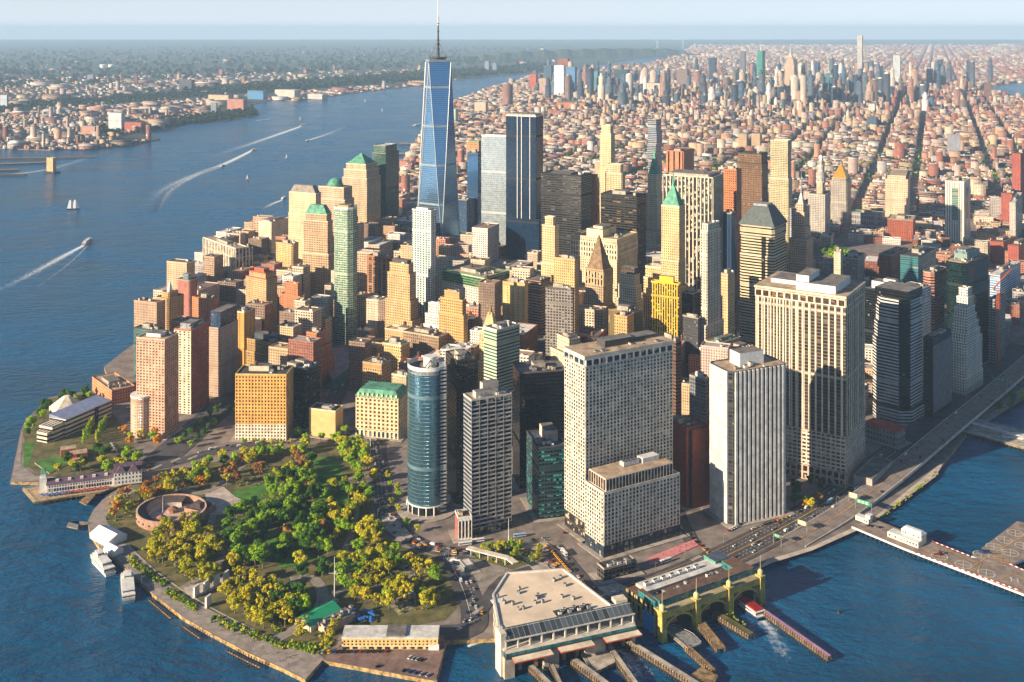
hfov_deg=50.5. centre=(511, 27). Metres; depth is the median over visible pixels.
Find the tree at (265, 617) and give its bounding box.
[256,609,272,628]
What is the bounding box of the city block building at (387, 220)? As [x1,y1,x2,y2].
[376,215,399,236]
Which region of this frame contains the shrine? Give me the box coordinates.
[455,509,471,539]
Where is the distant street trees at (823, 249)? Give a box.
[819,168,996,255]
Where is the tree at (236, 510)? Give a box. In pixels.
[231,502,243,518]
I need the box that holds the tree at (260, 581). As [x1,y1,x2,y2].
[255,576,265,592]
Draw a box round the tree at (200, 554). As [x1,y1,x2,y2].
[194,549,207,560]
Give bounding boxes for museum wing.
[37,395,111,442]
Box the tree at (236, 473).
[231,470,240,483]
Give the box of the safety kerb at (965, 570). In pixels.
[915,539,1023,590]
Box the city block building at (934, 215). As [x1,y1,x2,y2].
[932,212,943,218]
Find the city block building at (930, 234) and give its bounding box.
[925,229,935,238]
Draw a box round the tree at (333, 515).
[327,509,340,525]
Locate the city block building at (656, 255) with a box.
[646,250,660,262]
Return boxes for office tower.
[246,330,285,364]
[258,216,287,253]
[286,358,319,428]
[288,184,320,263]
[303,204,333,298]
[318,178,353,233]
[342,153,380,222]
[367,251,392,295]
[372,143,398,217]
[385,255,421,327]
[423,300,439,330]
[438,288,468,343]
[442,263,509,303]
[445,349,475,503]
[458,196,473,233]
[463,379,511,534]
[467,149,480,225]
[468,140,480,151]
[478,305,495,388]
[481,133,505,243]
[484,320,519,442]
[502,277,527,322]
[506,112,542,260]
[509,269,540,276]
[513,359,563,488]
[526,275,550,334]
[526,422,564,518]
[541,170,591,261]
[541,215,558,285]
[545,283,573,359]
[554,254,578,335]
[563,330,673,538]
[571,223,637,305]
[585,235,612,335]
[585,452,679,557]
[592,174,599,225]
[601,189,645,291]
[616,265,644,330]
[646,146,662,250]
[660,332,681,415]
[661,172,687,329]
[663,169,723,289]
[673,414,709,508]
[682,286,700,339]
[699,219,723,354]
[710,346,785,524]
[723,209,736,312]
[724,165,741,300]
[737,150,767,217]
[738,201,787,344]
[754,268,865,487]
[789,172,813,272]
[834,246,842,274]
[843,249,864,280]
[865,277,903,343]
[872,281,924,424]
[900,245,935,282]
[907,281,930,391]
[923,265,946,331]
[923,327,951,416]
[945,176,969,240]
[946,246,987,362]
[951,285,982,395]
[990,261,1020,297]
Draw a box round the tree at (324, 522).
[317,519,328,529]
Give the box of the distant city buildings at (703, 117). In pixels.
[209,43,1023,397]
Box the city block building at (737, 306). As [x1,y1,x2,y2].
[736,301,739,312]
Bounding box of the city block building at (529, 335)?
[517,322,537,351]
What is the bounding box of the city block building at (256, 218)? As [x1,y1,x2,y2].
[253,214,272,235]
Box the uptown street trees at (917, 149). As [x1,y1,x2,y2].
[545,87,1023,179]
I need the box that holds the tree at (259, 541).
[253,538,267,544]
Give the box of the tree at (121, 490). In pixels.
[116,487,128,498]
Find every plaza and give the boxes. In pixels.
[183,575,230,598]
[205,487,239,514]
[381,564,415,614]
[470,559,551,594]
[647,539,697,565]
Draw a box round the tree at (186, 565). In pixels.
[178,555,192,573]
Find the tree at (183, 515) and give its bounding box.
[178,510,194,519]
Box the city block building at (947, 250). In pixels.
[941,247,950,256]
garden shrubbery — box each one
[127,554,317,650]
[128,558,315,652]
[130,555,316,650]
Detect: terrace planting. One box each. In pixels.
[300,471,936,654]
[303,472,937,652]
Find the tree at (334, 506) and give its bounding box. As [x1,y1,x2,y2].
[327,501,341,512]
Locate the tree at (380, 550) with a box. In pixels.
[374,542,386,557]
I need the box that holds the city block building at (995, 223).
[991,220,1008,225]
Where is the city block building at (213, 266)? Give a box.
[204,253,222,282]
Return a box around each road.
[141,195,417,467]
[142,430,355,472]
[325,378,348,404]
[367,439,558,562]
[436,552,487,639]
[482,566,532,611]
[553,544,598,590]
[595,343,1023,603]
[680,509,699,543]
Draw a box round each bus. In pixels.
[451,558,460,563]
[458,540,471,545]
[471,537,483,542]
[513,532,525,536]
[560,547,567,555]
[660,556,671,563]
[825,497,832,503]
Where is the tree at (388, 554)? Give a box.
[382,550,393,559]
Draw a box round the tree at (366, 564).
[362,560,373,573]
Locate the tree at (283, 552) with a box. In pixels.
[278,546,290,562]
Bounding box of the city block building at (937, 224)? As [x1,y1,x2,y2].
[932,221,942,229]
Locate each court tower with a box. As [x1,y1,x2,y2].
[831,162,850,226]
[885,168,909,216]
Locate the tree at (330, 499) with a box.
[325,496,334,512]
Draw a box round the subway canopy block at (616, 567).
[597,554,636,580]
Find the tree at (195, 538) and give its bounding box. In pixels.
[190,533,205,543]
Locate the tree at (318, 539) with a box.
[310,535,324,549]
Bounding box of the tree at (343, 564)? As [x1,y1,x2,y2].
[335,561,348,570]
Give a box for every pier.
[0,156,92,159]
[0,161,46,164]
[0,169,18,170]
[0,173,27,175]
[22,484,128,505]
[684,644,715,673]
[697,620,725,653]
[710,610,753,641]
[761,606,831,662]
[852,519,1023,598]
[971,521,1023,566]
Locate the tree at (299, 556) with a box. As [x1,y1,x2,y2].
[292,550,307,563]
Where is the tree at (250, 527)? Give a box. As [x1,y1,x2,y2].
[243,517,257,538]
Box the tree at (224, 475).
[221,473,233,485]
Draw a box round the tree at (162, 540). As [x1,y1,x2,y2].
[158,533,170,549]
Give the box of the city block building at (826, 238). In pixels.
[820,232,833,246]
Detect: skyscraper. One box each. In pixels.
[418,2,459,236]
[757,48,764,79]
[784,45,795,92]
[857,35,862,74]
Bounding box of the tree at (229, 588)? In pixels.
[222,584,232,596]
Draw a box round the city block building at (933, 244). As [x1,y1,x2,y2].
[922,242,940,245]
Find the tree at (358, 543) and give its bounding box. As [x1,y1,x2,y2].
[351,537,364,548]
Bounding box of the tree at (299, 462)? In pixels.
[295,460,304,466]
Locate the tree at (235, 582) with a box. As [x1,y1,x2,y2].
[230,576,239,588]
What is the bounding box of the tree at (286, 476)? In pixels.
[284,475,296,481]
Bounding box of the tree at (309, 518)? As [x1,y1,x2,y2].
[303,515,314,522]
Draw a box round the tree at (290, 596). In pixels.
[284,592,300,605]
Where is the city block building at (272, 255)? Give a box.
[267,253,275,258]
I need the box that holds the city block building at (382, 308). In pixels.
[379,296,386,340]
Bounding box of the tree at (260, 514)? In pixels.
[255,511,268,521]
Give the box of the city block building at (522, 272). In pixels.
[512,265,533,280]
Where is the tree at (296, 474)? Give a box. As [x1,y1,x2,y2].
[292,470,302,480]
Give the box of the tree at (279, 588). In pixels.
[274,586,288,591]
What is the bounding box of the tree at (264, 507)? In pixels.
[257,504,271,518]
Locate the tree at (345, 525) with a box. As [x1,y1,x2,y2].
[340,517,354,535]
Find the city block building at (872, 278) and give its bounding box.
[867,276,877,283]
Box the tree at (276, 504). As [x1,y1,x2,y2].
[269,500,281,518]
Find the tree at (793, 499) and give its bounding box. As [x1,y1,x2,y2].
[790,496,797,506]
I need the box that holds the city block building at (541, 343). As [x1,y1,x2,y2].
[538,334,544,354]
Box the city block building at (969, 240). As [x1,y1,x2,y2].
[963,237,974,243]
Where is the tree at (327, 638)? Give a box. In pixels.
[318,632,333,649]
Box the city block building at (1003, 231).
[998,226,1008,235]
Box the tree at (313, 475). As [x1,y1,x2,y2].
[309,472,317,480]
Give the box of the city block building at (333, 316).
[333,300,333,333]
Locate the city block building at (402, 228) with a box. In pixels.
[399,224,408,232]
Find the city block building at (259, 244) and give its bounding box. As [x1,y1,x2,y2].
[248,236,268,255]
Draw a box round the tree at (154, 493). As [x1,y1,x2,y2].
[151,487,160,497]
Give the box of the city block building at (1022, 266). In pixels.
[1008,259,1023,273]
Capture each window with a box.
[137,337,177,431]
[179,390,189,413]
[229,247,229,277]
[236,376,284,439]
[240,248,241,266]
[247,247,248,265]
[250,247,251,265]
[357,393,407,427]
[357,424,407,436]
[442,272,481,279]
[442,274,478,281]
[442,276,478,284]
[442,279,478,286]
[459,521,460,537]
[462,521,464,537]
[466,521,467,537]
[469,520,470,536]
[472,400,478,534]
[472,413,510,421]
[472,417,510,425]
[472,421,510,429]
[472,425,510,434]
[472,438,510,446]
[472,459,510,468]
[472,471,510,480]
[472,484,510,492]
[472,492,510,501]
[472,497,510,506]
[472,506,510,514]
[472,509,510,518]
[472,518,510,527]
[473,442,510,450]
[473,451,510,459]
[473,463,510,471]
[473,476,510,483]
[474,400,510,407]
[474,429,510,436]
[474,434,510,442]
[474,446,510,455]
[474,455,510,463]
[474,467,510,476]
[474,488,510,497]
[475,501,510,510]
[476,513,510,523]
[477,408,510,415]
[477,480,509,488]
[480,399,486,533]
[480,404,510,411]
[488,398,494,532]
[496,396,502,530]
[504,395,510,528]
[565,345,671,360]
[565,352,671,538]
[586,476,678,544]
[586,525,678,556]
[606,480,608,490]
[616,477,618,488]
[629,474,631,484]
[632,473,634,483]
[645,470,647,480]
[648,469,650,479]
[664,175,665,199]
[667,176,669,193]
[668,151,669,171]
[679,176,680,196]
[682,177,684,203]
[686,177,688,286]
[690,177,691,285]
[694,177,695,288]
[698,178,699,288]
[701,178,703,229]
[705,178,707,221]
[709,178,711,220]
[763,290,768,295]
[785,293,790,298]
[786,416,864,486]
[800,295,805,300]
[815,297,820,302]
[823,298,828,303]
[831,299,836,304]
[839,300,844,306]
[948,338,948,402]
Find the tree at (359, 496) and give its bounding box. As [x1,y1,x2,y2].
[354,493,366,509]
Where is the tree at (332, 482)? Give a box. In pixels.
[326,477,338,490]
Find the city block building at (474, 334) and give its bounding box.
[470,326,482,343]
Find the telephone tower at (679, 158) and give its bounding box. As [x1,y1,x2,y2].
[666,147,693,172]
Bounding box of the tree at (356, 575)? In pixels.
[351,569,363,580]
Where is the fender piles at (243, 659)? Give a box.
[227,648,259,669]
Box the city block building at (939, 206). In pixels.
[933,204,944,210]
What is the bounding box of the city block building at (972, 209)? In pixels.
[970,207,979,211]
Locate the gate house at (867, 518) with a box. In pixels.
[855,513,872,523]
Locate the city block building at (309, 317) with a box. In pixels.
[294,304,321,334]
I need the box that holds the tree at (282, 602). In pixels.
[277,597,288,608]
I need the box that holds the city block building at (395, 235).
[388,232,403,239]
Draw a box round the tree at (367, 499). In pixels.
[360,494,373,506]
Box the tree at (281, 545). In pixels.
[276,543,287,550]
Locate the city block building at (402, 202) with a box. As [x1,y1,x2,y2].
[399,198,405,210]
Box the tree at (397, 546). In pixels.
[389,542,401,553]
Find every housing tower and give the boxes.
[990,235,1015,263]
[1001,188,1020,222]
[1008,238,1023,259]
[1012,148,1023,212]
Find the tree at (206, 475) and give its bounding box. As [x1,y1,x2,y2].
[201,470,210,482]
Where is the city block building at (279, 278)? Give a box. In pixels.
[274,275,281,282]
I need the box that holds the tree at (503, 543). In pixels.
[500,540,508,548]
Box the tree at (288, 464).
[281,460,294,468]
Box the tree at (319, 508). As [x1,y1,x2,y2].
[309,504,327,519]
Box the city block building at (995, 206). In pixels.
[990,196,1000,220]
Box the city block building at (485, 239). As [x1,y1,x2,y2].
[472,222,498,262]
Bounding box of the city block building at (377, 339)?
[363,335,383,342]
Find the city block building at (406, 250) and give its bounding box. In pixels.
[401,240,411,261]
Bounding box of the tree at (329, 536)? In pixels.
[321,534,331,542]
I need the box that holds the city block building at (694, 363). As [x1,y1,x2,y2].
[688,354,700,377]
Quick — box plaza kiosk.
[460,558,473,571]
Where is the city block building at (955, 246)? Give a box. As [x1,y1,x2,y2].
[951,243,963,253]
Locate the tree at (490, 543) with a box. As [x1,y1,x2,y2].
[486,541,494,546]
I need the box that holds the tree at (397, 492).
[395,488,402,496]
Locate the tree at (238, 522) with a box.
[235,519,245,525]
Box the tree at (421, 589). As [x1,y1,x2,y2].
[418,586,426,592]
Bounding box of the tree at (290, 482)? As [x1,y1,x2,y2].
[285,480,300,495]
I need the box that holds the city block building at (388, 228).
[382,222,398,239]
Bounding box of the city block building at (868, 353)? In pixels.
[865,344,872,362]
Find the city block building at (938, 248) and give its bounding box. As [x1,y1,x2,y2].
[925,245,940,251]
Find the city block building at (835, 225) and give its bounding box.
[830,224,839,234]
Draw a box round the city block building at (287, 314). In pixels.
[279,307,295,323]
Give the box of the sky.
[0,0,1023,39]
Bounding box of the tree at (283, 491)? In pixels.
[277,485,290,496]
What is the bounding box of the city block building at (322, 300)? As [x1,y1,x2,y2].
[311,294,332,339]
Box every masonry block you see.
[235,361,293,439]
[355,381,407,439]
[363,353,390,384]
[382,336,409,382]
[385,321,410,340]
[392,370,407,387]
[403,323,447,358]
[550,331,579,364]
[608,303,642,335]
[614,310,633,334]
[642,262,660,330]
[683,313,701,377]
[689,370,709,426]
[705,333,740,343]
[721,268,734,334]
[731,341,754,348]
[789,204,809,237]
[852,209,884,230]
[1009,192,1021,238]
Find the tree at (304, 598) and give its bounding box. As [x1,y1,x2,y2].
[298,593,311,612]
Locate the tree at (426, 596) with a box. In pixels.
[418,589,436,607]
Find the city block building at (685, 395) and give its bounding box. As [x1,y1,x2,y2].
[682,377,688,414]
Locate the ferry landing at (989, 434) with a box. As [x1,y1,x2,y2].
[963,420,1023,451]
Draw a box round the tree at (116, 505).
[107,500,121,517]
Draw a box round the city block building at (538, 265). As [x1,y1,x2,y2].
[537,261,540,269]
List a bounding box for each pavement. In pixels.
[143,427,183,439]
[229,430,294,441]
[308,431,348,440]
[350,430,407,441]
[381,516,412,541]
[397,500,456,521]
[448,530,477,543]
[452,560,480,576]
[507,542,556,549]
[512,474,526,491]
[520,497,564,522]
[521,555,549,569]
[557,522,584,541]
[577,532,687,560]
[589,567,644,584]
[597,583,627,596]
[680,504,709,511]
[701,507,794,528]
[865,438,911,449]
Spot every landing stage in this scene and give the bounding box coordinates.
[67,521,88,529]
[79,494,95,504]
[667,624,700,650]
[690,667,718,681]
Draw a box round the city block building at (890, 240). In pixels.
[882,236,900,244]
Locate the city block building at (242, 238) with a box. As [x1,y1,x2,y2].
[226,231,245,245]
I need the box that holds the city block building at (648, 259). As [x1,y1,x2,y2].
[646,256,651,263]
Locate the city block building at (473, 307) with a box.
[466,301,478,315]
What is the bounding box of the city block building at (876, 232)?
[873,228,883,237]
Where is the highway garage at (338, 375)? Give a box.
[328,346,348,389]
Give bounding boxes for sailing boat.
[66,200,79,209]
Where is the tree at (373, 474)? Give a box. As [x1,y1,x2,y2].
[369,468,378,479]
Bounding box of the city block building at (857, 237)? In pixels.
[848,231,863,242]
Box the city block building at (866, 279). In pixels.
[864,273,869,284]
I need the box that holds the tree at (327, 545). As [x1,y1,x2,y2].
[321,538,332,554]
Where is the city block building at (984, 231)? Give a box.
[977,226,994,233]
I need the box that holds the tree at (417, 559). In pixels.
[412,556,422,563]
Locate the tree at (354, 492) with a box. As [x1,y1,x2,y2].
[349,490,358,499]
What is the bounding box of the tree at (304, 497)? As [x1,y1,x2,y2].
[298,493,308,510]
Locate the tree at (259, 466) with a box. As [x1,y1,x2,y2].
[253,461,264,476]
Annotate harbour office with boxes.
[341,624,439,649]
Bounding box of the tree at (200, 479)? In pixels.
[194,475,205,488]
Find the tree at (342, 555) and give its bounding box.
[336,550,349,561]
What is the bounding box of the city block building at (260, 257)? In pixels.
[253,253,269,261]
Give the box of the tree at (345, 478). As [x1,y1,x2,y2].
[341,476,348,481]
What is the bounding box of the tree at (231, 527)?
[226,526,237,531]
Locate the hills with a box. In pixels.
[460,48,700,61]
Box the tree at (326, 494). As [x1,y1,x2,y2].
[320,487,329,500]
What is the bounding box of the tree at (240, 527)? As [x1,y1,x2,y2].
[232,524,244,532]
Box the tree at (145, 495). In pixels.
[141,492,152,499]
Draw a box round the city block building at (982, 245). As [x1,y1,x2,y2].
[975,240,987,253]
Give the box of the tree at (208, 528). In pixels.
[202,524,215,535]
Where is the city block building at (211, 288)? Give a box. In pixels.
[197,281,219,301]
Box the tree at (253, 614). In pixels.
[246,605,260,625]
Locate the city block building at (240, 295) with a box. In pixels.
[236,285,245,304]
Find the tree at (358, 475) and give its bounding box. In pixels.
[353,468,364,483]
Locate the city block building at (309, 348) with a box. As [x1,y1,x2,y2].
[288,335,321,402]
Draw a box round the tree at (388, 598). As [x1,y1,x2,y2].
[380,589,394,609]
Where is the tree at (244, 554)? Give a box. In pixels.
[238,545,251,564]
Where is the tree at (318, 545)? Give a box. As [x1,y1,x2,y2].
[315,542,323,553]
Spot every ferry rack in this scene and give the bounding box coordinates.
[528,665,550,681]
[549,663,561,681]
[571,657,609,681]
[607,645,637,681]
[625,639,698,681]
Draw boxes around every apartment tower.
[130,329,178,437]
[134,322,163,376]
[156,281,183,330]
[174,318,208,413]
[177,272,196,316]
[192,293,218,325]
[202,235,252,277]
[209,304,237,396]
[237,306,254,369]
[246,266,276,332]
[276,239,298,266]
[278,280,305,324]
[306,326,334,384]
[334,203,356,344]
[412,206,435,322]
[600,124,614,222]
[605,163,624,191]
[647,118,661,191]
[651,275,680,339]
[769,139,791,259]
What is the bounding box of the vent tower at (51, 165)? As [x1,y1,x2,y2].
[43,157,59,173]
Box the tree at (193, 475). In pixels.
[189,470,198,484]
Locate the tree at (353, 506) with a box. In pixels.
[345,500,360,517]
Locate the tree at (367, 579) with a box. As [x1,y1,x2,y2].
[361,574,373,586]
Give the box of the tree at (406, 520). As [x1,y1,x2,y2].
[403,517,410,525]
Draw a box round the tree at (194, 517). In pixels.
[189,514,200,522]
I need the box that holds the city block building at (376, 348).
[372,342,381,356]
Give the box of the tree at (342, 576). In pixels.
[335,568,349,586]
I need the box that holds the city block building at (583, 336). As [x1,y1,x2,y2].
[579,330,591,342]
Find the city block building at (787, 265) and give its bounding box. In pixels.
[786,259,788,271]
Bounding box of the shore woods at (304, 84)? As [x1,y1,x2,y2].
[0,46,546,137]
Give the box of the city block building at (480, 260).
[467,256,489,266]
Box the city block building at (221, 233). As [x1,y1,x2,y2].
[216,227,241,236]
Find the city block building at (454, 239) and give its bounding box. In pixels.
[449,236,459,243]
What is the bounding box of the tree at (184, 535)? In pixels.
[176,530,189,540]
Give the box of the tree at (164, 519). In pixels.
[159,516,172,527]
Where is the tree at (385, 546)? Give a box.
[383,541,389,550]
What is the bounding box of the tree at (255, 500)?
[250,495,260,508]
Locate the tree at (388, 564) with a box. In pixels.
[382,556,397,574]
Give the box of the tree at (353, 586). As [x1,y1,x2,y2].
[349,583,360,600]
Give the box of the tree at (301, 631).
[293,621,307,640]
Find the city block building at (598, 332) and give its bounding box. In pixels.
[587,328,605,341]
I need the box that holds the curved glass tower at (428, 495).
[406,354,450,516]
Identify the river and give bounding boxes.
[981,82,1023,97]
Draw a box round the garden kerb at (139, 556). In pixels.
[128,545,315,650]
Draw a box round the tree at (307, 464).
[301,461,313,471]
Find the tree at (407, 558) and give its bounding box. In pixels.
[402,552,414,566]
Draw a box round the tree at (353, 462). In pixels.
[350,459,357,468]
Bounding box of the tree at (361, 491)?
[355,484,365,493]
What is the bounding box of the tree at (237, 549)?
[231,544,246,563]
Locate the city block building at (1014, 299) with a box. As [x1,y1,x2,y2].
[1005,298,1017,301]
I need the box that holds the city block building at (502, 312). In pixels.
[501,303,502,320]
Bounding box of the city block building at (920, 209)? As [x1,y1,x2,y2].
[918,208,936,212]
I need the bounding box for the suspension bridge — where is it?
[644,40,684,47]
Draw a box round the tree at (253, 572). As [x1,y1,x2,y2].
[248,567,258,581]
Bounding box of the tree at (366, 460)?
[361,456,373,469]
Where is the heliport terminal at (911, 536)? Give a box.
[887,525,926,547]
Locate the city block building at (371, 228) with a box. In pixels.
[364,222,378,237]
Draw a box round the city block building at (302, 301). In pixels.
[294,294,310,307]
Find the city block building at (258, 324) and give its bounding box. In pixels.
[255,317,261,331]
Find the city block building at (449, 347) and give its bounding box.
[440,344,470,359]
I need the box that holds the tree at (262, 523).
[257,516,272,533]
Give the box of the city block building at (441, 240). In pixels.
[436,236,449,254]
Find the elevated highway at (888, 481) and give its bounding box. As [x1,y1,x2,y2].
[782,355,1023,546]
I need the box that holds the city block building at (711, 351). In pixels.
[701,341,730,376]
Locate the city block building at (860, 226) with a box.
[851,224,863,228]
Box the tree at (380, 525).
[373,520,385,530]
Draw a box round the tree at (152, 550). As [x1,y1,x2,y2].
[146,544,160,561]
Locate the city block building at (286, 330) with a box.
[277,320,301,342]
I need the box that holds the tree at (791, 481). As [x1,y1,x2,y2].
[789,478,795,485]
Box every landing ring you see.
[931,552,947,559]
[955,561,971,568]
[977,569,995,576]
[994,556,1008,562]
[996,536,1012,543]
[1007,529,1023,536]
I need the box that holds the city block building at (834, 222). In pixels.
[830,219,841,231]
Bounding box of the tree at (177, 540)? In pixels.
[167,537,183,551]
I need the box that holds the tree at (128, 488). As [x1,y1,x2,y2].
[124,484,132,498]
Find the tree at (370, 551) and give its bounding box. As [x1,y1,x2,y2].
[365,546,375,561]
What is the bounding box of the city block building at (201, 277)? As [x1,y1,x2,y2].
[195,272,206,283]
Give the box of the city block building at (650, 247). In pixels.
[647,243,660,251]
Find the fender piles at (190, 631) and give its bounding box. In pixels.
[182,624,199,639]
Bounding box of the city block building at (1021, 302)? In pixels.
[1018,299,1023,315]
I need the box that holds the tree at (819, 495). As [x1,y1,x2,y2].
[814,491,822,500]
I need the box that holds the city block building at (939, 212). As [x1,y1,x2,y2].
[926,210,943,213]
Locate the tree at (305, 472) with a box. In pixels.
[297,467,312,477]
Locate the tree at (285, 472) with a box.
[279,468,290,484]
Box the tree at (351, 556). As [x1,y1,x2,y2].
[348,552,363,567]
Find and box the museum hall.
[49,395,79,413]
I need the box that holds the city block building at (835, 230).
[830,227,838,236]
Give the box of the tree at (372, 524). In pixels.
[364,522,378,532]
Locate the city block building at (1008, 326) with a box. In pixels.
[1005,317,1011,336]
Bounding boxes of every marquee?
[90,525,126,545]
[103,543,123,556]
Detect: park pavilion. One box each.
[60,444,75,456]
[70,448,87,460]
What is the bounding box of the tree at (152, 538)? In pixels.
[148,536,158,542]
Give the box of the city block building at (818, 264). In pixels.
[816,261,820,271]
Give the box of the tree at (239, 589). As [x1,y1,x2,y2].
[236,584,241,594]
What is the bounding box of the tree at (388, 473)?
[384,470,390,479]
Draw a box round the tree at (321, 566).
[317,558,331,575]
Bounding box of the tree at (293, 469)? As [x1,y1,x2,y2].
[290,465,300,475]
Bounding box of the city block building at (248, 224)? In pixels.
[244,220,252,228]
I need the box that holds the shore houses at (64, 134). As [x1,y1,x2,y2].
[0,42,663,149]
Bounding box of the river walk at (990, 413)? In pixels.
[976,387,1023,421]
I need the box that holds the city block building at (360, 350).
[349,337,371,391]
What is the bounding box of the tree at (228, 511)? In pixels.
[223,506,234,517]
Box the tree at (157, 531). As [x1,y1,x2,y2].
[150,524,165,536]
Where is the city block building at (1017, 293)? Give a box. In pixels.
[1012,286,1023,299]
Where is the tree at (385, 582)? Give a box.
[380,577,391,587]
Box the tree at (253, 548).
[248,543,259,564]
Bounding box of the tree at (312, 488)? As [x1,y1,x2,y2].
[306,480,321,499]
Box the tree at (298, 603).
[286,597,302,618]
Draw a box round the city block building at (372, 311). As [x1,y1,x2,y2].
[366,295,384,336]
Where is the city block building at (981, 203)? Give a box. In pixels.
[975,202,988,206]
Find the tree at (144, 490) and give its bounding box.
[139,487,151,500]
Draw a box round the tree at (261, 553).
[252,542,269,568]
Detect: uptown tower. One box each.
[454,108,457,121]
[474,101,487,111]
[529,74,537,87]
[539,78,546,92]
[544,65,552,80]
[551,109,581,114]
[554,65,565,94]
[557,100,593,108]
[558,58,569,66]
[566,67,576,90]
[594,71,598,88]
[599,71,606,84]
[614,69,629,84]
[647,82,659,89]
[677,69,688,87]
[709,57,716,81]
[738,132,747,149]
[740,52,745,72]
[751,132,761,145]
[810,62,819,77]
[816,83,822,92]
[825,73,833,91]
[855,62,868,74]
[867,116,877,124]
[869,102,875,112]
[893,55,900,84]
[947,134,959,153]
[957,80,967,98]
[966,60,969,81]
[984,82,990,103]
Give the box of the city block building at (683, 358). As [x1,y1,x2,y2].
[682,340,684,376]
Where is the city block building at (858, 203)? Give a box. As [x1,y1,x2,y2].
[856,197,861,209]
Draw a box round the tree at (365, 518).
[361,515,368,525]
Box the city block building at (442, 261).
[436,255,454,301]
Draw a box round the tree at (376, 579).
[372,571,385,591]
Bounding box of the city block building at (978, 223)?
[975,220,990,229]
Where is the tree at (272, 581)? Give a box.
[267,574,276,585]
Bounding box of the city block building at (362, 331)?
[356,324,374,337]
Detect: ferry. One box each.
[81,238,91,245]
[90,549,115,576]
[120,570,134,603]
[737,595,765,620]
[1001,432,1023,439]
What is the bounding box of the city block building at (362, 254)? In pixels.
[357,249,380,292]
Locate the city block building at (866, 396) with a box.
[865,382,868,412]
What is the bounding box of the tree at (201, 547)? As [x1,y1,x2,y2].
[193,544,208,551]
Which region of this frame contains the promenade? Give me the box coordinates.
[89,486,323,678]
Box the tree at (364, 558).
[355,555,370,570]
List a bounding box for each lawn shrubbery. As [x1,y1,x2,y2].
[106,451,431,631]
[108,450,429,632]
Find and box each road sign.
[773,532,781,546]
[797,519,806,529]
[848,491,857,500]
[855,497,871,513]
[994,377,1005,381]
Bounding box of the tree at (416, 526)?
[414,524,420,531]
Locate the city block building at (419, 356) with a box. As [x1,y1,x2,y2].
[413,351,423,359]
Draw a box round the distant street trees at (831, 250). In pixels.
[825,169,996,257]
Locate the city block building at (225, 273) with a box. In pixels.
[223,268,227,278]
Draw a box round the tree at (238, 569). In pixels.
[232,565,247,578]
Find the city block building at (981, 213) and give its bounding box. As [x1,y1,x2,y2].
[974,211,989,214]
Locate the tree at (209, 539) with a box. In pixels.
[203,534,219,552]
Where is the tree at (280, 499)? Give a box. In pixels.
[276,497,283,507]
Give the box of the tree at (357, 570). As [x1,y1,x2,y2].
[351,567,361,575]
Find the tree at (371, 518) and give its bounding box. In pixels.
[367,514,375,522]
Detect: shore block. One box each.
[0,95,8,106]
[81,126,95,134]
[87,75,94,79]
[108,112,124,129]
[125,121,144,132]
[134,74,137,83]
[179,79,194,91]
[208,94,233,99]
[211,103,217,111]
[227,99,246,109]
[247,90,266,98]
[275,89,299,97]
[302,93,327,98]
[485,61,489,69]
[492,63,496,71]
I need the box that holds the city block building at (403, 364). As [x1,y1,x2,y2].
[399,358,419,370]
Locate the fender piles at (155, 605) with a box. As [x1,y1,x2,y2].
[148,597,170,619]
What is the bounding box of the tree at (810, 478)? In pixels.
[806,475,813,483]
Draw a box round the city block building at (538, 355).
[526,348,542,359]
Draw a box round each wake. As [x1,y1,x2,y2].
[30,246,82,274]
[172,167,216,189]
[176,150,253,182]
[248,125,304,144]
[616,649,627,658]
[622,657,637,668]
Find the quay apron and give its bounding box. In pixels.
[323,635,444,679]
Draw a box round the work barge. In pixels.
[580,648,614,672]
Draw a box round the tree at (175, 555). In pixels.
[168,547,182,567]
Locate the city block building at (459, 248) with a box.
[453,242,471,256]
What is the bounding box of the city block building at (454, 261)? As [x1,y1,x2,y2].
[449,257,469,266]
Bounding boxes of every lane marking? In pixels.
[444,554,470,614]
[599,448,884,593]
[608,451,895,600]
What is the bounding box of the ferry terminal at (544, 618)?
[466,546,641,679]
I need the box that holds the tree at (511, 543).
[508,538,515,548]
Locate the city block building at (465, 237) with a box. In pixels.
[460,232,471,242]
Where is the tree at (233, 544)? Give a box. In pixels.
[230,542,243,551]
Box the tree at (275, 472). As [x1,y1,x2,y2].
[272,467,284,483]
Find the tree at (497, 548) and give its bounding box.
[493,543,500,551]
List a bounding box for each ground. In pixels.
[10,42,1023,681]
[475,39,1023,47]
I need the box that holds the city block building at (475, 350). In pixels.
[453,341,479,388]
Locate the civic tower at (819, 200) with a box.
[808,155,829,237]
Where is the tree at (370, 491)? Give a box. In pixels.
[362,485,375,497]
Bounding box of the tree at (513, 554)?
[510,551,516,557]
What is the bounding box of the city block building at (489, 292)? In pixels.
[478,275,500,326]
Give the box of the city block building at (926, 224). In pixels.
[916,220,931,227]
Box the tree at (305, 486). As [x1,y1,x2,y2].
[299,481,310,493]
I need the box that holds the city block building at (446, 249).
[439,244,452,255]
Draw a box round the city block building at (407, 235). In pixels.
[404,230,411,239]
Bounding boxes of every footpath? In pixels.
[175,459,258,494]
[180,515,224,587]
[268,574,328,642]
[316,476,352,490]
[320,460,363,601]
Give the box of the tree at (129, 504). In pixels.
[125,501,133,512]
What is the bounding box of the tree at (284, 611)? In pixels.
[277,607,293,626]
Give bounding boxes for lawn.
[23,442,35,467]
[34,456,67,473]
[231,480,280,500]
[265,534,313,568]
[313,458,343,487]
[317,485,349,515]
[335,551,378,572]
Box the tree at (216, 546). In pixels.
[211,540,224,558]
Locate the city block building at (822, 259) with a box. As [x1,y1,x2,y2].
[813,256,824,270]
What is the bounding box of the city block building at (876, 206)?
[869,205,884,211]
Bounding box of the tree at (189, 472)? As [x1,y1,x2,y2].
[185,470,192,482]

